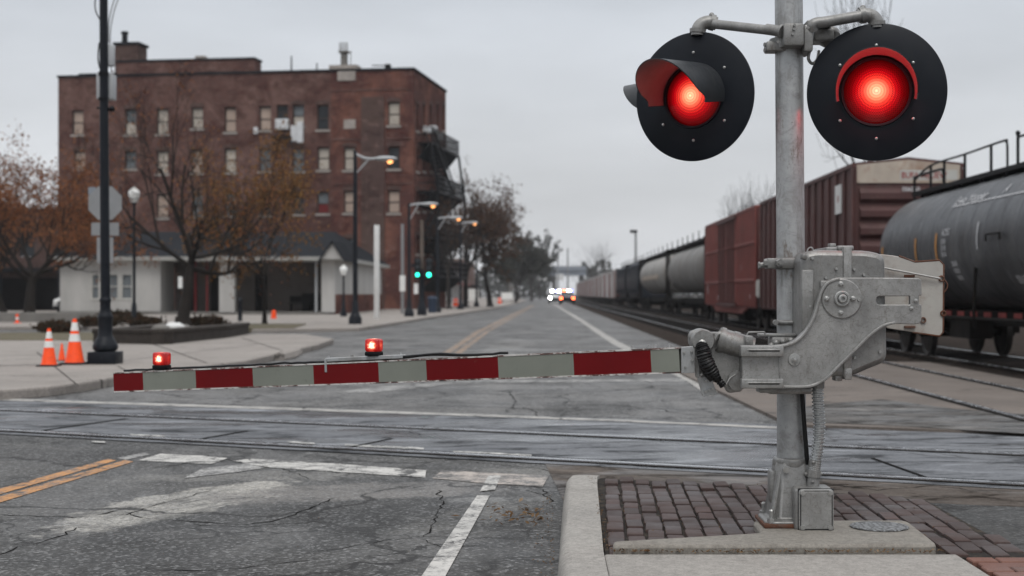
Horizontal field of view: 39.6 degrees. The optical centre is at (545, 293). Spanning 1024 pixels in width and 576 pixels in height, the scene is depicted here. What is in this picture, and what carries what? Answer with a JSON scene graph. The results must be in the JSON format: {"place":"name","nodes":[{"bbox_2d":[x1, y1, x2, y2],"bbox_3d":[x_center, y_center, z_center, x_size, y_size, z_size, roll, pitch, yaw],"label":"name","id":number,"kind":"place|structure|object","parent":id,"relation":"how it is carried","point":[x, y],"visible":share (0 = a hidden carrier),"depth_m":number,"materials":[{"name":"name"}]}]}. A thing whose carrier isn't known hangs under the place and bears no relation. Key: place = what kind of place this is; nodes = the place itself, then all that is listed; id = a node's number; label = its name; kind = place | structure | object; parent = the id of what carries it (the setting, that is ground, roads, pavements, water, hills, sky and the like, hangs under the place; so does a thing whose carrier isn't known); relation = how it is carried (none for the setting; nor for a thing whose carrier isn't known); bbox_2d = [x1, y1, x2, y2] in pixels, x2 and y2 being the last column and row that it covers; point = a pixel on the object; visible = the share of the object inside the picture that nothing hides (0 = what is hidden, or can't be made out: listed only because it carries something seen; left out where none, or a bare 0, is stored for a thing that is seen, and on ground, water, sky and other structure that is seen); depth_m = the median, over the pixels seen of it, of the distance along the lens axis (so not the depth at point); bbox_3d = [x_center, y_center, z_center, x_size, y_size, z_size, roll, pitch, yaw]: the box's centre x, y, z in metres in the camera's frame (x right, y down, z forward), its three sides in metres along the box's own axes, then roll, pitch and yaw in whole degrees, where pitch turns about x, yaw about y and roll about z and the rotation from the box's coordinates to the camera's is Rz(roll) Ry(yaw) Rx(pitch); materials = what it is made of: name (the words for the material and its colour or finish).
{"place":"outdoors","nodes":[
{"label":"outdoors","id":0,"kind":"place"},
{"bbox_2d":[0,332,167,344],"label":"lawn","id":1,"kind":"structure","parent":0,"point":[42,336],"depth_m":37.98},
{"bbox_2d":[29,318,80,332],"bbox_3d":[-14.439,1.044,41.977,1.485,0.664,1.008,0,0,-7],"label":"shrub","id":2,"kind":"object","parent":1,"relation":"on","point":[60,326],"visible":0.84,"depth_m":41.73,"materials":[{"name":"brown plant"}]},
{"bbox_2d":[0,334,333,399],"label":"pavement","id":3,"kind":"structure","parent":0,"point":[24,377],"depth_m":25.53,"materials":[{"name":"concrete"}]},
{"bbox_2d":[36,328,61,366],"bbox_3d":[-7.884,0.850,22.600,0.317,0.600,0.317,0,0,0],"label":"traffic cone","id":4,"kind":"object","parent":3,"relation":"on","point":[48,358],"visible":1,"depth_m":22.53,"materials":[{"name":"plastic"}]},
{"bbox_2d":[59,319,86,364],"bbox_3d":[-7.673,0.777,23.200,0.393,0.745,0.393,0,0,0],"label":"traffic cone","id":5,"kind":"object","parent":3,"relation":"on","point":[74,355],"visible":0.98,"depth_m":23.11,"materials":[{"name":"plastic"}]},
{"bbox_2d":[87,0,122,363],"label":"lamp post","id":6,"kind":"object","parent":3,"relation":"on","point":[105,346],"visible":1,"depth_m":23.34,"materials":[{"name":"black metal"}]},
{"bbox_2d":[88,186,121,262],"bbox_3d":[-9.581,-0.580,30.995,0.731,3.619,0.070,0,0,0],"label":"road sign","id":7,"kind":"object","parent":3,"relation":"on","point":[115,202],"visible":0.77,"depth_m":30.96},
{"bbox_2d":[92,322,249,343],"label":"planter wall","id":8,"kind":"structure","parent":3,"relation":"on","point":[142,334],"depth_m":33.47,"materials":[{"name":"concrete"}]},
{"bbox_2d":[0,298,526,332],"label":"pavement","id":9,"kind":"structure","parent":0,"point":[332,322],"depth_m":63.68,"materials":[{"name":"concrete"}]},
{"bbox_2d":[0,144,48,311],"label":"tree","id":10,"kind":"object","parent":9,"relation":"on","point":[11,236],"visible":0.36,"depth_m":73.54,"materials":[{"name":"brown plant"}]},
{"bbox_2d":[0,312,98,321],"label":"wall","id":11,"kind":"structure","parent":9,"relation":"on","point":[31,316],"depth_m":58.00,"materials":[{"name":"concrete"}]},
{"bbox_2d":[0,208,114,309],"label":"brick annex","id":12,"kind":"object","parent":9,"relation":"on","point":[13,286],"visible":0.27,"depth_m":99.95,"materials":[{"name":"brown brick"}]},
{"bbox_2d":[30,158,99,271],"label":"tree","id":13,"kind":"object","parent":9,"relation":"on","point":[55,244],"visible":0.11,"depth_m":87.41,"materials":[{"name":"brown plant"}]},
{"bbox_2d":[0,118,159,311],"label":"tree","id":14,"kind":"object","parent":9,"relation":"on","point":[82,220],"visible":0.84,"depth_m":62.92,"materials":[{"name":"brown plant"}]},
{"bbox_2d":[77,314,126,326],"bbox_3d":[-15.492,1.014,50.037,2.015,0.724,1.143,0,0,0],"label":"shrub","id":15,"kind":"object","parent":9,"relation":"on","point":[88,321],"visible":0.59,"depth_m":49.71,"materials":[{"name":"brown plant"}]},
{"bbox_2d":[128,187,139,325],"bbox_3d":[-14.449,-1.314,50.000,0.400,4.948,0.394,0,0,0],"label":"globe lamp","id":16,"kind":"object","parent":9,"relation":"on","point":[134,304],"visible":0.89,"depth_m":49.95,"materials":[{"name":"black metal"}]},
{"bbox_2d":[122,314,166,325],"bbox_3d":[-14.073,1.042,49.962,1.645,0.667,1.191,0,0,0],"label":"shrub","id":17,"kind":"object","parent":9,"relation":"on","point":[143,320],"visible":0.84,"depth_m":49.72,"materials":[{"name":"brown plant"}]},
{"bbox_2d":[63,59,305,325],"bbox_3d":[-12.282,-3.346,50.117,7.741,9.153,9.161,0,0,0],"label":"tree","id":18,"kind":"object","parent":9,"relation":"on","point":[183,314],"visible":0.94,"depth_m":49.09,"materials":[{"name":"brown plant"}]},
{"bbox_2d":[190,313,230,325],"bbox_3d":[-11.874,1.011,49.922,1.581,0.729,1.195,0,0,0],"label":"shrub","id":19,"kind":"object","parent":9,"relation":"on","point":[200,320],"visible":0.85,"depth_m":49.73,"materials":[{"name":"brown plant"}]},
{"bbox_2d":[48,232,389,313],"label":"depot","id":20,"kind":"structure","parent":9,"relation":"on","point":[80,290],"depth_m":81.84,"materials":[{"name":"paint"}]},
{"bbox_2d":[90,273,99,299],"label":"window","id":21,"kind":"structure","parent":20,"relation":"in","point":[96,287],"depth_m":79.96,"materials":[{"name":"glass"}]},
{"bbox_2d":[110,273,118,299],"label":"window","id":22,"kind":"structure","parent":20,"relation":"in","point":[114,277],"depth_m":80.10,"materials":[{"name":"glass"}]},
{"bbox_2d":[121,273,132,299],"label":"window","id":23,"kind":"structure","parent":20,"relation":"in","point":[127,277],"depth_m":80.10,"materials":[{"name":"glass"}]},
{"bbox_2d":[211,276,218,310],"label":"porch door","id":24,"kind":"structure","parent":20,"relation":"in","point":[215,283],"depth_m":83.15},
{"bbox_2d":[255,275,266,310],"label":"porch door","id":25,"kind":"structure","parent":20,"relation":"in","point":[258,298],"depth_m":83.15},
{"bbox_2d":[156,110,328,323],"bbox_3d":[-11.249,-2.887,52.684,6.318,8.233,6.723,0,0,0],"label":"tree","id":26,"kind":"object","parent":9,"relation":"on","point":[291,194],"visible":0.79,"depth_m":52.93,"materials":[{"name":"brown plant"}]},
{"bbox_2d":[57,31,466,308],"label":"brick building","id":27,"kind":"structure","parent":9,"relation":"on","point":[337,115],"depth_m":108.85,"materials":[{"name":"brick"}]},
{"bbox_2d":[70,106,84,136],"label":"window","id":28,"kind":"structure","parent":27,"relation":"in","point":[77,115],"depth_m":110.96,"materials":[{"name":"beige glass"}]},
{"bbox_2d":[123,105,136,136],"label":"window","id":29,"kind":"structure","parent":27,"relation":"in","point":[129,112],"depth_m":110.37,"materials":[{"name":"grey glass"}]},
{"bbox_2d":[155,104,168,135],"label":"window","id":30,"kind":"structure","parent":27,"relation":"in","point":[163,118],"depth_m":109.96,"materials":[{"name":"beige glass"}]},
{"bbox_2d":[155,146,168,175],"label":"window","id":31,"kind":"structure","parent":27,"relation":"in","point":[163,164],"depth_m":109.96,"materials":[{"name":"beige glass"}]},
{"bbox_2d":[155,189,168,219],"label":"window","id":32,"kind":"structure","parent":27,"relation":"in","point":[160,206],"depth_m":109.99,"materials":[{"name":"beige glass"}]},
{"bbox_2d":[190,103,203,130],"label":"window","id":33,"kind":"structure","parent":27,"relation":"in","point":[199,111],"depth_m":109.56,"materials":[{"name":"beige glass"}]},
{"bbox_2d":[223,103,236,133],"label":"window","id":34,"kind":"structure","parent":27,"relation":"in","point":[230,113],"depth_m":109.22,"materials":[{"name":"beige glass"}]},
{"bbox_2d":[223,144,236,174],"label":"window","id":35,"kind":"structure","parent":27,"relation":"in","point":[227,151],"depth_m":109.22,"materials":[{"name":"beige glass"}]},
{"bbox_2d":[258,102,271,132],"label":"window","id":36,"kind":"structure","parent":27,"relation":"in","point":[265,112],"depth_m":108.82,"materials":[{"name":"beige glass"}]},
{"bbox_2d":[291,100,304,127],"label":"window","id":37,"kind":"structure","parent":27,"relation":"in","point":[298,111],"depth_m":108.47,"materials":[{"name":"grey glass"}]},
{"bbox_2d":[291,144,304,172],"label":"window","id":38,"kind":"structure","parent":27,"relation":"in","point":[297,156],"depth_m":108.47,"materials":[{"name":"grey glass"}]},
{"bbox_2d":[315,100,329,131],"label":"window","id":39,"kind":"structure","parent":27,"relation":"in","point":[322,110],"depth_m":108.21,"materials":[{"name":"grey glass"}]},
{"bbox_2d":[315,187,329,215],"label":"window","id":40,"kind":"structure","parent":27,"relation":"in","point":[322,196],"depth_m":108.21,"materials":[{"name":"grey glass"}]},
{"bbox_2d":[316,143,330,171],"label":"window","id":41,"kind":"structure","parent":27,"relation":"in","point":[323,153],"depth_m":108.15,"materials":[{"name":"beige glass"}]},
{"bbox_2d":[342,186,352,214],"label":"window","id":42,"kind":"structure","parent":27,"relation":"in","point":[348,194],"depth_m":107.89,"materials":[{"name":"beige glass"}]},
{"bbox_2d":[342,143,356,171],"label":"window","id":43,"kind":"structure","parent":27,"relation":"in","point":[348,151],"depth_m":107.89,"materials":[{"name":"beige glass"}]},
{"bbox_2d":[386,97,400,127],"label":"window","id":44,"kind":"structure","parent":27,"relation":"in","point":[394,107],"depth_m":107.39,"materials":[{"name":"beige glass"}]},
{"bbox_2d":[386,142,400,170],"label":"window","id":45,"kind":"structure","parent":27,"relation":"in","point":[393,151],"depth_m":107.42,"materials":[{"name":"grey glass"}]},
{"bbox_2d":[386,186,400,214],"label":"window","id":46,"kind":"structure","parent":27,"relation":"in","point":[394,196],"depth_m":107.39,"materials":[{"name":"beige glass"}]},
{"bbox_2d":[349,150,396,323],"bbox_3d":[-6.533,-2.146,54.000,1.852,6.592,0.487,0,0,0],"label":"street lamp","id":47,"kind":"object","parent":9,"relation":"on","point":[355,317],"visible":0.99,"depth_m":53.93,"materials":[{"name":"black metal"}]},
{"bbox_2d":[374,225,379,318],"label":"white post","id":48,"kind":"object","parent":9,"relation":"on","point":[376,271],"visible":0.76,"depth_m":65.90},
{"bbox_2d":[400,224,404,312],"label":"sign post","id":49,"kind":"object","parent":9,"relation":"on","point":[402,282],"visible":0.8,"depth_m":83.91,"materials":[{"name":"metal"}]},
{"bbox_2d":[404,202,437,316],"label":"street lamp","id":50,"kind":"object","parent":9,"relation":"on","point":[408,311],"visible":1,"depth_m":71.93,"materials":[{"name":"black metal"}]},
{"bbox_2d":[411,220,441,314],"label":"traffic signal","id":51,"kind":"object","parent":9,"relation":"on","point":[418,265],"visible":1,"depth_m":75.87,"materials":[{"name":"black metal"}]},
{"bbox_2d":[436,216,462,311],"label":"street lamp","id":52,"kind":"object","parent":9,"relation":"on","point":[458,218],"visible":0.88,"depth_m":87.93,"materials":[{"name":"black metal"}]},
{"bbox_2d":[419,190,482,308],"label":"tree","id":53,"kind":"object","parent":9,"relation":"on","point":[455,241],"visible":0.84,"depth_m":108.43,"materials":[{"name":"brown plant"}]},
{"bbox_2d":[453,258,481,299],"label":"shop building","id":54,"kind":"structure","parent":9,"relation":"on","point":[471,278],"depth_m":281.15,"materials":[{"name":"stone"}]},
{"bbox_2d":[457,221,478,308],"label":"street lamp","id":55,"kind":"object","parent":9,"relation":"on","point":[460,305],"visible":0.98,"depth_m":105.94,"materials":[{"name":"black metal"}]},
{"bbox_2d":[451,157,524,306],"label":"tree","id":56,"kind":"object","parent":9,"relation":"on","point":[489,225],"visible":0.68,"depth_m":121.60,"materials":[{"name":"brown plant"}]},
{"bbox_2d":[448,183,531,306],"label":"tree","id":57,"kind":"object","parent":9,"relation":"on","point":[494,251],"visible":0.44,"depth_m":127.01,"materials":[{"name":"brown plant"}]},
{"bbox_2d":[480,227,557,301],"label":"tree","id":58,"kind":"object","parent":9,"relation":"on","point":[534,260],"visible":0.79,"depth_m":188.81,"materials":[{"name":"plant"}]},
{"bbox_2d":[500,224,562,300],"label":"tree","id":59,"kind":"object","parent":9,"relation":"on","point":[556,254],"visible":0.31,"depth_m":245.62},
{"bbox_2d":[249,324,305,332],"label":"lawn","id":60,"kind":"structure","parent":0,"point":[266,326],"depth_m":48.30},
{"bbox_2d":[0,434,562,575],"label":"road","id":61,"kind":"structure","parent":0,"point":[372,509],"depth_m":8.17,"materials":[{"name":"asphalt"}]},
{"bbox_2d":[0,459,115,493],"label":"line","id":62,"kind":"object","parent":61,"relation":"on","point":[37,480],"visible":1,"depth_m":9.93,"materials":[{"name":"yellow paint"}]},
{"bbox_2d":[0,460,132,501],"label":"line","id":63,"kind":"object","parent":61,"relation":"on","point":[48,484],"visible":1,"depth_m":9.67,"materials":[{"name":"yellow paint"}]},
{"bbox_2d":[139,454,225,463],"bbox_3d":[-2.784,1.276,11.008,0.777,0.001,0.456,0,0,21],"label":"stop line","id":64,"kind":"object","parent":61,"relation":"on","point":[200,459],"visible":1,"depth_m":11.02,"materials":[{"name":"white paint"}]},
{"bbox_2d":[185,464,266,477],"bbox_3d":[-2.373,1.276,10.265,0.374,0.001,0.812,0,0,40],"label":"stop line","id":65,"kind":"object","parent":61,"relation":"on","point":[219,470],"visible":1,"depth_m":10.33,"materials":[{"name":"white paint"}]},
{"bbox_2d":[233,459,425,477],"bbox_3d":[-1.577,1.276,10.460,1.845,0.001,0.411,0,0,26],"label":"stop line","id":66,"kind":"object","parent":61,"relation":"on","point":[338,467],"visible":1,"depth_m":10.45,"materials":[{"name":"white paint"}]},
{"bbox_2d":[422,495,489,575],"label":"edge line","id":67,"kind":"object","parent":61,"relation":"on","point":[440,564],"visible":1,"depth_m":7.31,"materials":[{"name":"white paint"}]},
{"bbox_2d":[433,470,547,486],"bbox_3d":[-0.380,1.276,9.848,1.007,0.001,0.544,0,0,22],"label":"stop line","id":68,"kind":"object","parent":61,"relation":"on","point":[518,479],"visible":1,"depth_m":9.88,"materials":[{"name":"beige paint"}]},
{"bbox_2d":[0,398,1023,488],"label":"crossing panel","id":69,"kind":"object","parent":61,"relation":"on","point":[968,466],"visible":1,"depth_m":12.59,"materials":[{"name":"concrete"}]},
{"bbox_2d":[4,399,776,428],"bbox_3d":[-2.388,1.268,15.466,10.412,0.001,0.407,0,0,22],"label":"crossing far line","id":70,"kind":"object","parent":69,"relation":"on","point":[285,408],"visible":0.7,"depth_m":15.32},
{"bbox_2d":[0,408,1023,485],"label":"railway track","id":71,"kind":"structure","parent":69,"relation":"in","point":[898,477],"depth_m":11.78,"materials":[{"name":"metal"}]},
{"bbox_2d":[63,467,969,575],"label":"leaf litter","id":72,"kind":"object","parent":61,"relation":"on","point":[541,517],"visible":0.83,"depth_m":7.05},
{"bbox_2d":[558,475,603,570],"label":"kerb","id":73,"kind":"structure","parent":61,"relation":"on","point":[581,530],"depth_m":7.37,"materials":[{"name":"concrete"}]},
{"bbox_2d":[558,552,608,575],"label":"kerb","id":74,"kind":"structure","parent":61,"relation":"on","point":[582,563],"depth_m":6.10,"materials":[{"name":"concrete"}]},
{"bbox_2d":[605,554,988,575],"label":"concrete slab","id":75,"kind":"structure","parent":61,"relation":"on","point":[786,565],"depth_m":6.07,"materials":[{"name":"concrete"}]},
{"bbox_2d":[597,477,1023,559],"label":"brick paving","id":76,"kind":"structure","parent":61,"relation":"on","point":[960,539],"depth_m":7.54,"materials":[{"name":"brick"}]},
{"bbox_2d":[613,521,935,553],"bbox_3d":[1.051,1.212,6.718,1.491,0.175,0.705,0,0,0],"label":"concrete pad","id":77,"kind":"object","parent":76,"relation":"on","point":[842,535],"visible":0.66,"depth_m":6.43,"materials":[{"name":"concrete"}]},
{"bbox_2d":[113,0,947,529],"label":"crossing signal","id":78,"kind":"object","parent":77,"relation":"on","point":[877,88],"visible":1,"depth_m":6.89,"materials":[{"name":"metal"}]},
{"bbox_2d":[850,521,908,531],"bbox_3d":[1.611,1.120,6.854,0.280,0.005,0.280,0,0,0],"label":"handhole cover","id":79,"kind":"object","parent":77,"relation":"on","point":[882,526],"visible":1,"depth_m":6.84,"materials":[{"name":"metal"}]},
{"bbox_2d":[0,295,776,424],"bbox_3d":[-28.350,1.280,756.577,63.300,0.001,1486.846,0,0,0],"label":"road","id":80,"kind":"structure","parent":0,"point":[542,325],"depth_m":19.02,"materials":[{"name":"asphalt"}]},
{"bbox_2d":[275,348,302,360],"bbox_3d":[-5.128,1.250,28.685,0.330,0.300,2.805,0,0,-2],"label":"kerb stone","id":81,"kind":"object","parent":80,"relation":"on","point":[289,354],"visible":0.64,"depth_m":27.74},
{"bbox_2d":[341,382,454,391],"bbox_3d":[-1.968,1.276,19.438,0.653,0.001,2.491,0,0,22],"label":"stop line","id":82,"kind":"object","parent":80,"relation":"on","point":[391,388],"visible":1,"depth_m":19.37,"materials":[{"name":"white paint"}]},
{"bbox_2d":[443,305,532,352],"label":"line","id":83,"kind":"object","parent":80,"relation":"on","point":[463,341],"visible":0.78,"depth_m":44.60,"materials":[{"name":"yellow paint"}]},
{"bbox_2d":[509,266,585,297],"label":"overpass","id":84,"kind":"object","parent":80,"relation":"on","point":[576,271],"visible":0.41,"depth_m":396.00,"materials":[{"name":"concrete"}]},
{"bbox_2d":[456,379,685,382],"bbox_3d":[0.418,1.276,20.875,3.449,0.001,0.597,0,0,-5],"label":"stop line","id":85,"kind":"object","parent":80,"relation":"on","point":[609,380],"visible":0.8,"depth_m":20.93,"materials":[{"name":"white paint"}]},
{"bbox_2d":[553,303,717,392],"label":"gutter line","id":86,"kind":"object","parent":80,"relation":"on","point":[618,344],"visible":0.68,"depth_m":39.63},
{"bbox_2d":[0,0,1023,294],"label":"sky","id":87,"kind":"structure","parent":0,"point":[535,96],"materials":[{"name":"grey"}]},
{"bbox_2d":[546,464,1023,506],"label":"apron strip","id":88,"kind":"object","parent":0,"point":[561,474],"visible":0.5,"depth_m":9.52,"materials":[{"name":"asphalt"}]},
{"bbox_2d":[680,362,1023,434],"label":"apron","id":89,"kind":"object","parent":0,"point":[976,393],"visible":0.3,"depth_m":17.96,"materials":[{"name":"concrete"}]},
{"bbox_2d":[806,399,1023,432],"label":"apron damp","id":90,"kind":"object","parent":89,"relation":"on","point":[884,412],"visible":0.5,"depth_m":14.40,"materials":[{"name":"concrete"}]},
{"bbox_2d":[931,503,1023,551],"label":"road side","id":91,"kind":"structure","parent":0,"point":[1006,522],"depth_m":8.04,"materials":[{"name":"concrete"}]},
{"label":"ground","id":92,"kind":"structure","parent":0,"visible":0},
{"bbox_2d":[477,259,703,297],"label":"treeline","id":93,"kind":"object","parent":92,"relation":"on","point":[504,288],"visible":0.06,"depth_m":439.37,"materials":[{"name":"plant"}]},
{"bbox_2d":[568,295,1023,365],"bbox_3d":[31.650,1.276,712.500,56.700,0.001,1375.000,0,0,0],"label":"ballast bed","id":94,"kind":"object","parent":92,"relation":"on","point":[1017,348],"depth_m":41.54,"materials":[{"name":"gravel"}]},
{"bbox_2d":[575,300,1023,421],"bbox_3d":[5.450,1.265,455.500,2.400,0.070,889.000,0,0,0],"label":"railway track","id":95,"kind":"structure","parent":94,"relation":"on","point":[682,327],"depth_m":45.40,"materials":[{"name":"metal"}]},
{"bbox_2d":[579,298,1023,373],"bbox_3d":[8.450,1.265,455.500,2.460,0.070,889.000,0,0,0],"label":"railway track","id":96,"kind":"structure","parent":94,"relation":"on","point":[947,354],"depth_m":31.09,"materials":[{"name":"metal"}]},
{"bbox_2d":[596,273,612,303],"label":"boxcar","id":97,"kind":"object","parent":96,"relation":"on","point":[600,286],"visible":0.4,"depth_m":184.24,"materials":[{"name":"metal"}]},
{"bbox_2d":[604,270,619,305],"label":"boxcar","id":98,"kind":"object","parent":96,"relation":"on","point":[610,285],"visible":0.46,"depth_m":156.90,"materials":[{"name":"metal"}]},
{"bbox_2d":[616,259,645,306],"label":"hopper car","id":99,"kind":"object","parent":96,"relation":"on","point":[621,283],"visible":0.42,"depth_m":135.67,"materials":[{"name":"blue paint"}]},
{"bbox_2d":[626,257,665,309],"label":"hopper car","id":100,"kind":"object","parent":96,"relation":"on","point":[633,280],"visible":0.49,"depth_m":114.49,"materials":[{"name":"blue paint"}]},
{"bbox_2d":[639,242,697,313],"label":"tank car","id":101,"kind":"object","parent":96,"relation":"on","point":[654,275],"visible":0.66,"depth_m":95.39,"materials":[{"name":"paint"}]},
{"bbox_2d":[667,228,740,320],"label":"tank car","id":102,"kind":"object","parent":96,"relation":"on","point":[686,268],"visible":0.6,"depth_m":74.80,"materials":[{"name":"grey paint"}]},
{"bbox_2d":[705,205,774,328],"bbox_3d":[8.415,-0.965,55.900,2.750,4.390,16.100,0,0,0],"label":"boxcar","id":103,"kind":"object","parent":96,"relation":"on","point":[731,259],"visible":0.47,"depth_m":53.67,"materials":[{"name":"metal"}]},
{"bbox_2d":[716,215,736,306],"bbox_3d":[7.119,-1.230,55.800,0.158,3.420,5.600,0,0,0],"label":"door","id":104,"kind":"structure","parent":103,"relation":"in","point":[727,233],"depth_m":55.29,"materials":[{"name":"metal"}]},
{"bbox_2d":[759,157,962,341],"bbox_3d":[8.441,-0.975,40.200,2.659,4.410,15.300,0,0,0],"label":"boxcar","id":105,"kind":"object","parent":96,"relation":"on","point":[857,206],"visible":0.4,"depth_m":33.10,"materials":[{"name":"metal"}]},
{"bbox_2d":[880,131,1023,354],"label":"tank car","id":106,"kind":"object","parent":96,"relation":"on","point":[968,232],"visible":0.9,"depth_m":25.16,"materials":[{"name":"black paint"}]},
{"bbox_2d":[815,0,902,167],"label":"bare tree","id":107,"kind":"object","parent":94,"relation":"on","point":[840,30],"visible":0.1,"depth_m":52.36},
{"bbox_2d":[953,366,1023,379],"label":"ballast bed","id":108,"kind":"object","parent":92,"relation":"on","point":[1000,372],"depth_m":23.74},
{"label":"paving bed","id":109,"kind":"structure","parent":0,"visible":0},
{"bbox_2d":[966,557,1023,575],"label":"red brick paving","id":110,"kind":"structure","parent":109,"relation":"on","point":[1003,566],"depth_m":6.12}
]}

